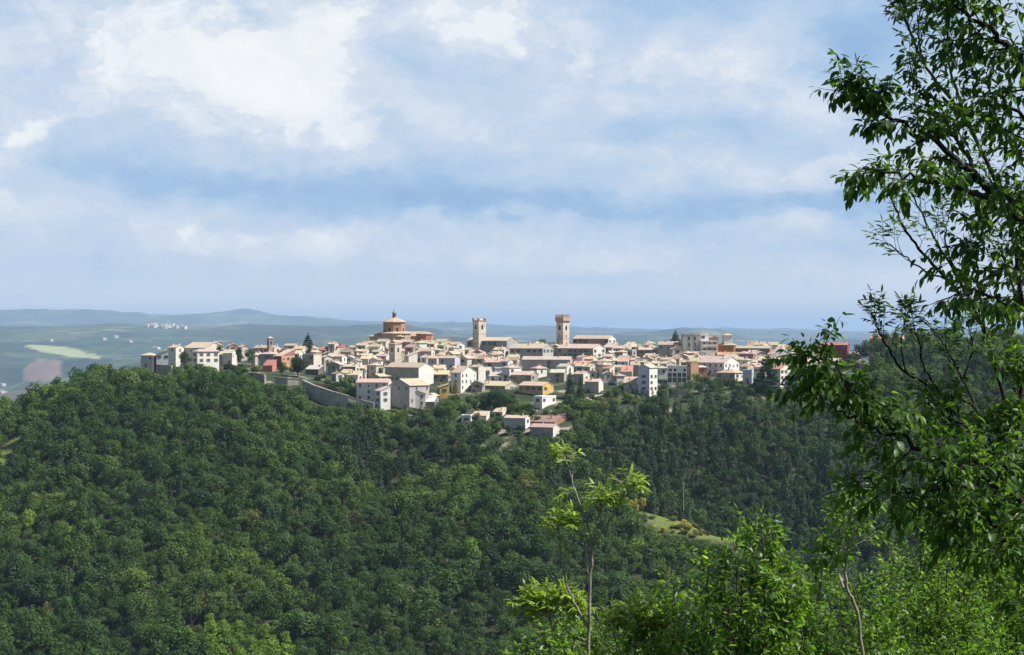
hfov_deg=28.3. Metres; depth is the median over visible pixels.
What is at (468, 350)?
house
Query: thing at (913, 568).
bush
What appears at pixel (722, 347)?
house
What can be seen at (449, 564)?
forest tree
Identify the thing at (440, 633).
forest tree
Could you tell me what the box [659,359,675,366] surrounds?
house
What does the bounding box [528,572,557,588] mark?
forest tree
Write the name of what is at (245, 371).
broadleaf tree
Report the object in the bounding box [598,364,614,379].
house
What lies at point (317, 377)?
broadleaf tree
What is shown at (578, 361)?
house
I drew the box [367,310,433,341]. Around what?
domed church
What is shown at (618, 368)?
house
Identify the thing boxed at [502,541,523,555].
forest tree
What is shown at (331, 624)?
forest tree
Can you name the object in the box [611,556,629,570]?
forest tree
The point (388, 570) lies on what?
forest tree
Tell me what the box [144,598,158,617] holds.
forest tree
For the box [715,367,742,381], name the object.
house
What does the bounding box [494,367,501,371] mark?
house
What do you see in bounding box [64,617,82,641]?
forest tree
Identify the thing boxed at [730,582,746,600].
forest tree
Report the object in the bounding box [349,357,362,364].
house
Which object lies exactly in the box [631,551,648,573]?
forest tree
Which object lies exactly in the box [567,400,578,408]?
broadleaf tree
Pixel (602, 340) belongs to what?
house
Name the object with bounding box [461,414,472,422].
house
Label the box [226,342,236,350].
house
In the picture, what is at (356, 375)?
house
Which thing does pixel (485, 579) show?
forest tree
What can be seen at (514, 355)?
house
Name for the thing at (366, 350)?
house
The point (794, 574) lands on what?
forest tree
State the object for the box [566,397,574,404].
broadleaf tree
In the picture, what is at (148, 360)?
house
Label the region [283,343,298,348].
house
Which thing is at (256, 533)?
forest tree
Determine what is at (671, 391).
broadleaf tree
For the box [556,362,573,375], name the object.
house
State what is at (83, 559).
forest tree
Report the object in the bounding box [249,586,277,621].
forest tree
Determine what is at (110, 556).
forest tree
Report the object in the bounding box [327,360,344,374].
house
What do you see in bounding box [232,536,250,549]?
forest tree
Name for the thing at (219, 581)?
forest tree
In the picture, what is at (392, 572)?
forest tree
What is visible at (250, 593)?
forest tree
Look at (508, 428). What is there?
broadleaf tree
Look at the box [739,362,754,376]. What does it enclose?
house
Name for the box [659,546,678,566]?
forest tree
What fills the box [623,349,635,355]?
house
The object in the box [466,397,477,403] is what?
broadleaf tree
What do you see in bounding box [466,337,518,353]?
long church
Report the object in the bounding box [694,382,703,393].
broadleaf tree
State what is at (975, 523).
broadleaf tree
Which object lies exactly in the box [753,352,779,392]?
cedar tree
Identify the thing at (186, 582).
forest tree
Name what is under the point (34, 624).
forest tree
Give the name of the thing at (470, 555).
forest tree
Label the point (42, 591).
forest tree
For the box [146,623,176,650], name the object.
forest tree
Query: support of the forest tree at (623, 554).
on the ground
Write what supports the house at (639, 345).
on the ground
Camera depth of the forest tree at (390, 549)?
771.74 m
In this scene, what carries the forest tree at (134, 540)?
on the ground
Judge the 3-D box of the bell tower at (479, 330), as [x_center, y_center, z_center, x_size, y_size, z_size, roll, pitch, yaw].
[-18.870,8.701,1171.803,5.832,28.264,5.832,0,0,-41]
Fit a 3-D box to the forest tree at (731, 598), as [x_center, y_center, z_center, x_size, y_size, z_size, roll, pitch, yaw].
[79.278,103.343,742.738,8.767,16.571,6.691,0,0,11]
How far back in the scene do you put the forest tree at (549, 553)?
775.38 m
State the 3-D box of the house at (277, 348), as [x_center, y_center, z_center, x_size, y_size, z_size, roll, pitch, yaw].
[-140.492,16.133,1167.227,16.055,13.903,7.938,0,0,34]
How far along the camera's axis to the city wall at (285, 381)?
990.63 m
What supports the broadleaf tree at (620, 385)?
on the ground
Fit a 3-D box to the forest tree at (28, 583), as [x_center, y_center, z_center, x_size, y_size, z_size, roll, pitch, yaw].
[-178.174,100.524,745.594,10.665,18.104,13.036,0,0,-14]
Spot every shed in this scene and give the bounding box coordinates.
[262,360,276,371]
[425,395,436,409]
[472,411,489,419]
[493,407,506,415]
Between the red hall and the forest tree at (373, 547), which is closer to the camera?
the forest tree at (373, 547)
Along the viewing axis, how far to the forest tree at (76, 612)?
729.46 m
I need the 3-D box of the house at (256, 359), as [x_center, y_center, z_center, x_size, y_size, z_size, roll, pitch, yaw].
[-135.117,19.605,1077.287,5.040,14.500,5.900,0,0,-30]
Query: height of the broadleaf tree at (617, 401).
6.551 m
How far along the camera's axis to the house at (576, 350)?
1133.07 m
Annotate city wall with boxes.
[156,364,172,375]
[251,372,265,383]
[275,377,298,385]
[302,380,373,412]
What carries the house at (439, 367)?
on the ground
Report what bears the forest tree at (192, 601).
on the ground
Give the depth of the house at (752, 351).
1100.97 m
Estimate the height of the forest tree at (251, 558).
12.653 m
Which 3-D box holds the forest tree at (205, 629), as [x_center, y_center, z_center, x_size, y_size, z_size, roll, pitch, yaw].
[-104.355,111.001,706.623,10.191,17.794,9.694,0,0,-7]
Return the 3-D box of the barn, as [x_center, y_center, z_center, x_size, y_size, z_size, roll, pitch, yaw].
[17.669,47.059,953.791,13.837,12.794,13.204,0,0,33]
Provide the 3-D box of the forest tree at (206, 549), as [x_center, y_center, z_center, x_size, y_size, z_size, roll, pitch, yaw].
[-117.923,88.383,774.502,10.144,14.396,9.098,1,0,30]
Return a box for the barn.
[530,414,566,423]
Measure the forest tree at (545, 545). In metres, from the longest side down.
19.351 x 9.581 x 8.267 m
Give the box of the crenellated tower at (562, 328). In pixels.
[555,314,570,344]
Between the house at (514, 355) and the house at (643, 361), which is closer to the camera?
the house at (643, 361)
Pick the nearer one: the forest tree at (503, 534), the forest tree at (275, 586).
the forest tree at (275, 586)
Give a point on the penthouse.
(704, 337)
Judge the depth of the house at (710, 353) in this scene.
1078.09 m
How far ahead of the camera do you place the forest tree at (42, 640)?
700.64 m
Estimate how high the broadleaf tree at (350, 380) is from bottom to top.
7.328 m
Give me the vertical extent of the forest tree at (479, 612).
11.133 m
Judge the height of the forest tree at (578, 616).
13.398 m
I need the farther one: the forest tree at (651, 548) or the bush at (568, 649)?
the forest tree at (651, 548)
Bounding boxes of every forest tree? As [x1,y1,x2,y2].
[0,633,14,652]
[8,548,26,558]
[8,551,34,574]
[8,608,24,636]
[12,576,40,607]
[13,605,49,636]
[14,567,28,586]
[17,538,44,564]
[18,617,42,641]
[21,628,47,654]
[31,568,56,606]
[31,630,57,653]
[32,584,48,604]
[44,636,63,654]
[48,571,73,600]
[52,596,75,611]
[55,623,72,637]
[56,634,70,647]
[58,535,71,552]
[63,607,82,622]
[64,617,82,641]
[70,532,91,566]
[70,570,85,586]
[74,551,93,568]
[75,581,101,604]
[75,626,97,651]
[76,597,98,614]
[76,616,107,650]
[85,634,110,652]
[88,554,105,568]
[94,565,114,592]
[96,553,112,578]
[98,583,124,609]
[100,554,126,571]
[102,535,118,550]
[106,571,128,592]
[112,536,134,556]
[112,638,135,654]
[121,591,149,612]
[122,567,152,594]
[123,539,138,553]
[123,563,143,581]
[126,591,154,618]
[127,620,146,640]
[132,623,161,651]
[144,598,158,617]
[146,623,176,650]
[148,639,171,654]
[150,527,166,549]
[159,603,176,618]
[159,606,184,629]
[160,532,176,550]
[161,625,197,650]
[169,543,191,563]
[172,535,193,567]
[176,579,195,600]
[178,591,202,630]
[187,536,208,566]
[190,540,214,570]
[193,567,214,589]
[196,573,212,600]
[197,589,210,603]
[198,620,225,649]
[202,605,220,618]
[204,591,227,608]
[208,572,234,597]
[212,566,227,579]
[218,547,246,570]
[222,565,243,593]
[226,569,248,591]
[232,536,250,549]
[239,552,259,575]
[239,574,258,597]
[241,547,259,568]
[244,589,262,610]
[245,579,265,597]
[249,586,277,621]
[250,527,270,552]
[254,531,276,558]
[256,640,274,654]
[261,518,289,544]
[263,578,281,606]
[263,634,278,651]
[264,568,280,582]
[265,579,282,607]
[266,643,289,654]
[269,572,292,605]
[273,589,299,612]
[273,608,310,640]
[275,532,290,562]
[277,560,313,589]
[286,534,312,560]
[297,546,320,568]
[299,611,327,636]
[304,571,317,592]
[306,636,327,653]
[307,536,318,547]
[307,568,320,584]
[312,613,346,652]
[313,559,336,583]
[316,580,337,601]
[328,532,350,550]
[329,592,346,609]
[329,609,347,622]
[331,546,349,571]
[331,610,351,625]
[332,569,347,587]
[336,577,363,595]
[356,636,375,649]
[356,644,376,654]
[359,590,377,609]
[362,609,378,635]
[363,543,385,571]
[371,608,389,630]
[372,603,395,642]
[374,542,399,565]
[376,568,401,587]
[376,580,409,623]
[378,574,398,594]
[380,566,397,576]
[396,541,412,569]
[398,585,415,606]
[400,584,413,609]
[407,528,425,559]
[409,586,434,613]
[412,597,442,624]
[415,562,435,588]
[417,625,437,651]
[418,585,446,607]
[418,609,441,641]
[419,583,438,603]
[429,626,448,649]
[432,568,466,607]
[438,577,460,612]
[446,559,456,570]
[451,557,479,598]
[451,558,478,595]
[454,542,472,559]
[460,601,477,627]
[462,627,477,639]
[464,537,481,556]
[464,548,489,570]
[467,570,482,591]
[468,603,486,620]
[471,526,497,554]
[471,539,491,558]
[474,569,497,593]
[484,513,507,536]
[488,559,513,584]
[494,615,516,635]
[495,539,513,557]
[495,635,511,648]
[497,516,521,540]
[497,530,512,540]
[500,549,525,566]
[500,618,514,641]
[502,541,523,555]
[507,567,530,595]
[510,534,546,559]
[510,627,526,642]
[510,644,523,653]
[512,558,540,588]
[521,520,542,537]
[526,613,542,628]
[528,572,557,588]
[530,556,544,565]
[531,530,551,560]
[538,563,563,587]
[541,542,558,560]
[541,625,555,646]
[541,634,556,647]
[554,549,570,569]
[560,575,584,594]
[560,639,581,653]
[564,609,587,621]
[570,619,598,645]
[585,586,602,602]
[586,529,603,551]
[586,545,605,567]
[586,571,608,589]
[592,585,610,605]
[607,570,634,602]
[608,585,630,603]
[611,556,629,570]
[617,550,635,566]
[618,626,639,643]
[627,593,650,603]
[628,537,647,554]
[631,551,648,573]
[643,540,660,561]
[648,556,670,579]
[652,580,668,591]
[653,589,682,613]
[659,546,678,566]
[660,535,678,551]
[670,543,690,574]
[678,599,693,615]
[678,611,707,632]
[681,574,691,589]
[685,569,712,596]
[686,555,709,570]
[687,556,708,568]
[723,588,739,607]
[730,552,753,568]
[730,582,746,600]
[784,563,804,588]
[804,580,829,605]
[818,563,844,583]
[818,577,839,604]
[833,632,851,645]
[834,609,850,625]
[839,576,854,593]
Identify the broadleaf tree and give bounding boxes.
[179,351,190,365]
[184,364,195,369]
[194,363,205,370]
[223,363,234,370]
[235,348,243,361]
[241,369,248,373]
[244,348,255,366]
[250,366,258,372]
[276,361,287,374]
[289,357,307,376]
[314,375,321,380]
[324,379,331,384]
[331,381,341,386]
[335,386,345,393]
[339,377,347,386]
[344,387,350,394]
[347,376,353,383]
[432,399,458,425]
[447,395,455,400]
[459,403,469,411]
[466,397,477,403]
[471,412,479,420]
[473,421,483,428]
[477,391,487,404]
[487,388,509,408]
[489,423,500,430]
[495,416,503,421]
[503,425,514,434]
[505,394,518,405]
[507,403,521,412]
[515,424,525,431]
[518,401,527,409]
[522,403,533,409]
[526,407,533,414]
[556,404,570,413]
[564,394,573,401]
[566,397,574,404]
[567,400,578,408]
[569,409,578,417]
[569,412,580,418]
[576,401,586,411]
[583,404,595,412]
[587,394,596,400]
[589,403,598,411]
[597,397,607,402]
[606,390,612,397]
[611,389,621,395]
[613,398,620,403]
[617,381,623,387]
[623,393,633,401]
[631,398,639,403]
[656,389,665,396]
[660,382,669,389]
[668,387,673,396]
[682,392,691,398]
[683,380,693,391]
[691,373,701,383]
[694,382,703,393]
[698,376,711,386]
[706,380,720,390]
[717,379,726,387]
[725,377,735,389]
[735,384,746,391]
[745,387,755,394]
[758,390,768,394]
[760,0,1023,641]
[846,353,855,366]
[851,344,861,363]
[859,339,870,359]
[868,333,880,351]
[880,331,893,345]
[889,331,900,344]
[901,324,913,337]
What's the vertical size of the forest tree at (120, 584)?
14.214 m
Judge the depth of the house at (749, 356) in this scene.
1083.00 m
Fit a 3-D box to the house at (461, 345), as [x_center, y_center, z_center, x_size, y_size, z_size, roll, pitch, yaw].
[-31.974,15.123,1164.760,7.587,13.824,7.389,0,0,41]
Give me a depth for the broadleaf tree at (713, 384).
1002.49 m
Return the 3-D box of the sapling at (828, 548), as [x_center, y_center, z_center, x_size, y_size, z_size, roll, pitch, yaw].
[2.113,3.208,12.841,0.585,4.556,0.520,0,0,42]
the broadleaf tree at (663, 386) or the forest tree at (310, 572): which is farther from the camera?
the broadleaf tree at (663, 386)
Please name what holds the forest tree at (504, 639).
on the ground
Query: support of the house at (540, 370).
on the ground
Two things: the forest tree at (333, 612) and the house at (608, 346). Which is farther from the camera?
the house at (608, 346)
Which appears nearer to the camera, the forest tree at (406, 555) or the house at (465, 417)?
the forest tree at (406, 555)
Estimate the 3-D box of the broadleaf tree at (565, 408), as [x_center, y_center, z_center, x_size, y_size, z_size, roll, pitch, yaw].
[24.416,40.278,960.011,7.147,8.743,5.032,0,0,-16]
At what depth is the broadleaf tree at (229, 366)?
1017.41 m
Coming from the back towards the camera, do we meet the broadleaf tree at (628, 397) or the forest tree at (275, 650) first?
the broadleaf tree at (628, 397)
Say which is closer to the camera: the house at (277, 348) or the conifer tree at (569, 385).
the conifer tree at (569, 385)
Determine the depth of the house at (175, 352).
1109.89 m
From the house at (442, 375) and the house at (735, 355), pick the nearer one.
the house at (442, 375)
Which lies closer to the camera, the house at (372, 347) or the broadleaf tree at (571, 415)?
the broadleaf tree at (571, 415)
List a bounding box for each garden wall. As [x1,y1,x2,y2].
[312,382,342,390]
[409,407,422,415]
[465,421,503,426]
[556,412,569,417]
[669,388,687,397]
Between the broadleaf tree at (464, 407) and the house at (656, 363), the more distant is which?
the house at (656, 363)
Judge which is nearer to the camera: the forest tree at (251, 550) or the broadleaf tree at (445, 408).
the forest tree at (251, 550)
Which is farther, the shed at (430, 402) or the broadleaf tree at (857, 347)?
the broadleaf tree at (857, 347)
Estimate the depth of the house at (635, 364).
1031.47 m
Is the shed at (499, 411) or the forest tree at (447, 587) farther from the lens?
the shed at (499, 411)
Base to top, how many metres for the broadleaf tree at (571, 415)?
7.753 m
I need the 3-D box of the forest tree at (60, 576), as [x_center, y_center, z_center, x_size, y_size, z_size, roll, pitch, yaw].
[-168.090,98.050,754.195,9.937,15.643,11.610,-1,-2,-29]
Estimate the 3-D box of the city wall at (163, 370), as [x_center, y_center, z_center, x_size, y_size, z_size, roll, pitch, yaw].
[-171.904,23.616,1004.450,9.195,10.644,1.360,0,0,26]
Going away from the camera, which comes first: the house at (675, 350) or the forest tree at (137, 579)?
the forest tree at (137, 579)
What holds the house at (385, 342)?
on the ground
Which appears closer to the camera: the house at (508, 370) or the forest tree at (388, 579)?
the forest tree at (388, 579)
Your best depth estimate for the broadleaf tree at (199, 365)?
1010.03 m
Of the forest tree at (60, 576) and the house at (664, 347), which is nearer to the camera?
the forest tree at (60, 576)
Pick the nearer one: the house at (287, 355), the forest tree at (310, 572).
the forest tree at (310, 572)
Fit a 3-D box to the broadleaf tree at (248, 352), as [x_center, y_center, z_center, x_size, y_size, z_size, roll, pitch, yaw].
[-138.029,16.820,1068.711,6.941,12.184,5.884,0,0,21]
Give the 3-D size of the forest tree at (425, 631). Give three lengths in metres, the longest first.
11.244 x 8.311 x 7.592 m
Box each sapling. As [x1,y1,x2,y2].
[503,575,599,654]
[532,438,652,654]
[586,586,679,654]
[793,476,890,654]
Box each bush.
[501,611,686,654]
[610,568,736,654]
[678,502,825,654]
[782,552,935,654]
[833,622,1023,654]
[869,525,1020,654]
[892,480,1023,651]
[949,501,1023,654]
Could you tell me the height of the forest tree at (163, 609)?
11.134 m
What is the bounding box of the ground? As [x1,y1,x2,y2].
[0,308,1023,654]
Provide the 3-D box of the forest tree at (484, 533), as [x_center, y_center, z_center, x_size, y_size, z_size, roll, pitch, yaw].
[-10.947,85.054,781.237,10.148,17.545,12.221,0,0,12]
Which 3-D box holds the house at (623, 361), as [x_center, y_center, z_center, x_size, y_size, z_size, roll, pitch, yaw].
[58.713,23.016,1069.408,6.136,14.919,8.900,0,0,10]
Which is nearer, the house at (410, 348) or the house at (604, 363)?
the house at (604, 363)
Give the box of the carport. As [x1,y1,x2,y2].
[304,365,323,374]
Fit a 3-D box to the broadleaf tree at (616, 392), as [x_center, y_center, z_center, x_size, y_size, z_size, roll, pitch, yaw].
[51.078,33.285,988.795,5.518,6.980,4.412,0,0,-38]
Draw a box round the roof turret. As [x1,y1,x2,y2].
[721,333,732,344]
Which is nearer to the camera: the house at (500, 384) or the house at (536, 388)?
the house at (536, 388)
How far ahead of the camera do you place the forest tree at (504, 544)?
775.05 m
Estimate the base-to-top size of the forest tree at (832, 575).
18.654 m
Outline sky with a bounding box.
[0,0,1023,331]
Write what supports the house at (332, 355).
on the ground
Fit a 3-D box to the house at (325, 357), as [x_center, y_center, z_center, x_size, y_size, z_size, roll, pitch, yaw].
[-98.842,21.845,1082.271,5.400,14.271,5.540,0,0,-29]
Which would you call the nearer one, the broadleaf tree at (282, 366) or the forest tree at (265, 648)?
the forest tree at (265, 648)
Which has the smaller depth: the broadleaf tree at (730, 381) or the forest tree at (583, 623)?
the forest tree at (583, 623)
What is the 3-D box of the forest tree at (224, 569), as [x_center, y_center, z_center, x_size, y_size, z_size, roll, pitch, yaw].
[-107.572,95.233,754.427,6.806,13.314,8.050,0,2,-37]
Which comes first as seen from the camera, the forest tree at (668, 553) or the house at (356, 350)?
the forest tree at (668, 553)
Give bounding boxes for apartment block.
[681,334,700,351]
[700,340,717,355]
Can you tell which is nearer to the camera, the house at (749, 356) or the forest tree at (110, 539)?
the forest tree at (110, 539)
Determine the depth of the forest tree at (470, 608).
723.41 m
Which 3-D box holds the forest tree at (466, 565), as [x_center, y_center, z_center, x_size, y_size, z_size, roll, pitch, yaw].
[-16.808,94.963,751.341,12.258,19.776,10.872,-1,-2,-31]
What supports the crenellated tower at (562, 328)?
on the ground
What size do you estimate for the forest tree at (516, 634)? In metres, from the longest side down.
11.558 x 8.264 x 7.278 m
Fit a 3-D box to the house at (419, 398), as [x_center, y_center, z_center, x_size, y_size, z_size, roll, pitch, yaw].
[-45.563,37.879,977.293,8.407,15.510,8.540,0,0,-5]
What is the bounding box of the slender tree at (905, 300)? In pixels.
[856,0,1023,508]
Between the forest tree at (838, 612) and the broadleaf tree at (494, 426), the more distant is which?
the broadleaf tree at (494, 426)
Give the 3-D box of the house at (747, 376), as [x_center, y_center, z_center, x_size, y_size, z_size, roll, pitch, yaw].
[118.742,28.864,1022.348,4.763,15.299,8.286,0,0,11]
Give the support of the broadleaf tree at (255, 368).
on the ground
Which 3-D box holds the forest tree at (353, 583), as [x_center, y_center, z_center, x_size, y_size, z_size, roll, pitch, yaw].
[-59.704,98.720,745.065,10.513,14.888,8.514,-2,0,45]
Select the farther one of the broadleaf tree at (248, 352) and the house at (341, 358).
the house at (341, 358)
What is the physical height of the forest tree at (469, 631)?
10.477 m
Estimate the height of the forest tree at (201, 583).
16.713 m
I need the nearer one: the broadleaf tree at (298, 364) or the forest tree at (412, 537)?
the forest tree at (412, 537)
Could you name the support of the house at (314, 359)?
on the ground
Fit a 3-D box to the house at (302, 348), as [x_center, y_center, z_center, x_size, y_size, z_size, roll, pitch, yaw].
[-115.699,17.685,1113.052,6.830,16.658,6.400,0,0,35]
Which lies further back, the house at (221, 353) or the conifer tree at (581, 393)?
the house at (221, 353)
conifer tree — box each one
[563,367,575,397]
[576,374,584,397]
[670,330,680,346]
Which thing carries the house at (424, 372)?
on the ground
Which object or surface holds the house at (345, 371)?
on the ground
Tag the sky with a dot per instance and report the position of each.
(639, 164)
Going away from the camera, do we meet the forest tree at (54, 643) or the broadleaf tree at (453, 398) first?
the forest tree at (54, 643)
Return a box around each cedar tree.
[302,332,313,353]
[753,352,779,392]
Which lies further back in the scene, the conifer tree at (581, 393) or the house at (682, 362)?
the house at (682, 362)
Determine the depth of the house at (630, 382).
997.65 m
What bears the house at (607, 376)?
on the ground
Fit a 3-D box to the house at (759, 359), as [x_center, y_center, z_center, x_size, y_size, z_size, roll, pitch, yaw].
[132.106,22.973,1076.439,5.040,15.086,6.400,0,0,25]
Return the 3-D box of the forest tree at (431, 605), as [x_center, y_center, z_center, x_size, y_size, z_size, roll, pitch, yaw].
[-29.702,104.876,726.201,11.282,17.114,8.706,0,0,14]
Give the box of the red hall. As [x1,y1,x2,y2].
[818,343,849,359]
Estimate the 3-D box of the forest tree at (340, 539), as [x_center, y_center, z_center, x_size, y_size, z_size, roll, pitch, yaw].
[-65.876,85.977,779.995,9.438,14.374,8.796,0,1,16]
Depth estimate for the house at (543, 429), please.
933.06 m
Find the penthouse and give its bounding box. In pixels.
[701,334,708,340]
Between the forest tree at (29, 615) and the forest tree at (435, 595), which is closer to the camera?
the forest tree at (29, 615)
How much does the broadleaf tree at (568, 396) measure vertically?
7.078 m
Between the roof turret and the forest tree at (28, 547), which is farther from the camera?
the roof turret
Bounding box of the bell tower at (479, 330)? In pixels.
[472,318,485,349]
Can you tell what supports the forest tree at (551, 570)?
on the ground
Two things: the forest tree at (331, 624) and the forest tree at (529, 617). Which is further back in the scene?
the forest tree at (529, 617)
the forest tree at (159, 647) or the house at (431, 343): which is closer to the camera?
the forest tree at (159, 647)
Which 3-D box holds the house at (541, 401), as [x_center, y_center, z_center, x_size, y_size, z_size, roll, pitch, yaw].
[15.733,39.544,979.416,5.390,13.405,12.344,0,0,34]
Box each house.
[140,353,155,372]
[156,350,167,364]
[167,343,184,366]
[184,341,224,365]
[191,349,219,371]
[219,351,223,365]
[223,349,236,365]
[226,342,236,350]
[238,343,248,360]
[252,351,260,365]
[253,343,281,353]
[260,350,276,365]
[274,349,294,367]
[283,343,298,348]
[293,345,308,353]
[295,350,303,357]
[303,354,321,367]
[307,348,320,353]
[319,346,327,355]
[322,355,331,370]
[325,360,339,374]
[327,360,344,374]
[328,340,339,352]
[328,353,337,359]
[331,369,344,380]
[334,353,347,363]
[336,343,347,349]
[340,348,354,355]
[341,369,352,376]
[346,370,362,383]
[347,354,355,361]
[347,363,359,370]
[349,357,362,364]
[354,347,361,356]
[355,343,370,348]
[356,378,391,402]
[359,348,369,353]
[359,365,367,378]
[360,353,372,374]
[362,339,378,343]
[368,343,384,352]
[369,356,382,365]
[369,361,381,378]
[370,372,388,378]
[371,348,384,354]
[374,386,390,410]
[377,339,391,346]
[379,352,388,365]
[380,364,387,373]
[385,362,433,383]
[388,351,403,361]
[388,373,400,381]
[389,377,429,409]
[390,339,402,348]
[401,338,415,348]
[404,352,417,362]
[405,343,419,354]
[413,339,426,349]
[415,348,422,360]
[415,390,425,408]
[419,354,430,362]
[420,347,434,355]
[427,340,439,347]
[427,356,439,365]
[429,393,439,401]
[433,364,446,369]
[434,348,442,355]
[434,369,450,381]
[435,351,446,355]
[436,338,451,342]
[436,341,452,352]
[438,354,459,369]
[438,383,448,398]
[445,350,460,356]
[449,346,459,350]
[450,342,464,348]
[450,366,476,392]
[455,349,465,355]
[460,354,472,365]
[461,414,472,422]
[464,348,475,353]
[470,363,485,381]
[470,380,484,391]
[471,348,485,353]
[471,355,477,364]
[475,355,486,365]
[485,357,502,371]
[485,379,518,388]
[486,351,500,358]
[486,367,492,379]
[489,372,503,380]
[493,346,508,356]
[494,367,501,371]
[500,359,513,366]
[501,364,521,380]
[504,413,530,428]
[507,353,520,357]
[509,342,553,358]
[509,357,519,364]
[510,370,538,382]
[518,381,554,395]
[522,355,572,369]
[529,364,547,377]
[530,422,559,436]
[533,395,555,408]
[535,339,545,343]
[550,368,566,382]
[552,343,560,355]
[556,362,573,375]
[557,342,605,357]
[572,334,615,345]
[573,359,591,369]
[574,362,586,371]
[574,369,589,383]
[576,353,586,360]
[582,362,596,371]
[584,377,603,392]
[585,355,597,361]
[589,368,598,378]
[597,361,611,370]
[598,357,611,363]
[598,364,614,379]
[602,352,615,358]
[602,371,613,382]
[604,342,617,351]
[609,356,616,364]
[612,344,626,350]
[613,372,625,384]
[615,350,627,357]
[615,365,625,373]
[616,355,629,358]
[617,357,629,365]
[621,366,632,376]
[623,344,632,348]
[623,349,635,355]
[623,377,637,392]
[629,356,638,365]
[630,343,637,355]
[630,361,640,376]
[636,358,648,364]
[637,343,645,356]
[637,363,657,395]
[638,347,657,357]
[643,341,656,347]
[644,355,653,362]
[649,353,663,360]
[654,361,661,366]
[657,364,666,378]
[658,340,678,356]
[659,355,676,364]
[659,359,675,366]
[667,365,686,385]
[669,345,681,356]
[673,355,683,364]
[680,352,688,359]
[680,358,690,364]
[683,349,694,354]
[686,361,698,379]
[698,355,739,375]
[699,363,707,378]
[705,352,714,355]
[709,336,718,340]
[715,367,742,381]
[718,343,735,351]
[718,351,738,355]
[725,353,739,356]
[734,357,743,369]
[735,344,773,352]
[736,351,748,356]
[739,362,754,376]
[740,357,751,365]
[742,354,755,359]
[743,369,752,384]
[747,341,758,345]
[748,350,757,356]
[751,363,760,376]
[753,341,769,345]
[756,357,765,362]
[757,350,765,356]
[767,349,789,364]
[768,340,778,349]
[772,364,791,386]
[792,368,806,385]
[869,334,888,356]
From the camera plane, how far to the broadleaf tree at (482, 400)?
976.83 m
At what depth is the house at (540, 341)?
1165.15 m
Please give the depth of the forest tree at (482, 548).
775.85 m
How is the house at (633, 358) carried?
on the ground
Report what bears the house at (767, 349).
on the ground
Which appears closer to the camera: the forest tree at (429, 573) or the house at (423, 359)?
the forest tree at (429, 573)
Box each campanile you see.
[266,336,273,351]
[389,343,400,363]
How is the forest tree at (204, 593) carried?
on the ground
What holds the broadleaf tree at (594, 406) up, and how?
on the ground
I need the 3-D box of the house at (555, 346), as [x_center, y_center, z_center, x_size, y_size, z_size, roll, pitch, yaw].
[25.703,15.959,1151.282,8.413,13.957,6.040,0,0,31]
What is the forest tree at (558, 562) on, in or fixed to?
on the ground
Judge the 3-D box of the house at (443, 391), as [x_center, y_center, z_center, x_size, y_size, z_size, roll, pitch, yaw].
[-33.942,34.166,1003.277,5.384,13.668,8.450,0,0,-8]
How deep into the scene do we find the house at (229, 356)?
1079.71 m
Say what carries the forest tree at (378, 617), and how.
on the ground
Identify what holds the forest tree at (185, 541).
on the ground
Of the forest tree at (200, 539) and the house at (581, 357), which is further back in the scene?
the house at (581, 357)
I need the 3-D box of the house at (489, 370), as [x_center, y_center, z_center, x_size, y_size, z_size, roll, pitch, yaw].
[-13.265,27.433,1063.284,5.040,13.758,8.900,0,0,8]
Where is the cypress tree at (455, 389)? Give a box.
[452,380,458,399]
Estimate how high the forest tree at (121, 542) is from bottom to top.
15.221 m
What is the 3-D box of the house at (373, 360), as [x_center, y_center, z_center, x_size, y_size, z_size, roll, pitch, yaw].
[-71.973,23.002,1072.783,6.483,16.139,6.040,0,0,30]
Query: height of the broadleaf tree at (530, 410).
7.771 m
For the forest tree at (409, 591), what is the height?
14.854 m
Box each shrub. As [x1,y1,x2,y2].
[639,497,645,511]
[667,517,676,520]
[676,524,684,528]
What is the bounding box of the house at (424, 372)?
[385,362,433,383]
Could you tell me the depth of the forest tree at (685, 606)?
732.33 m
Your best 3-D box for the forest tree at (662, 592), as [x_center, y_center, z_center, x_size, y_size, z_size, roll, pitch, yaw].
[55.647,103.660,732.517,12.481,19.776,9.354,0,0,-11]
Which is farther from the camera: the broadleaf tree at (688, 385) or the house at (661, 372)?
the house at (661, 372)

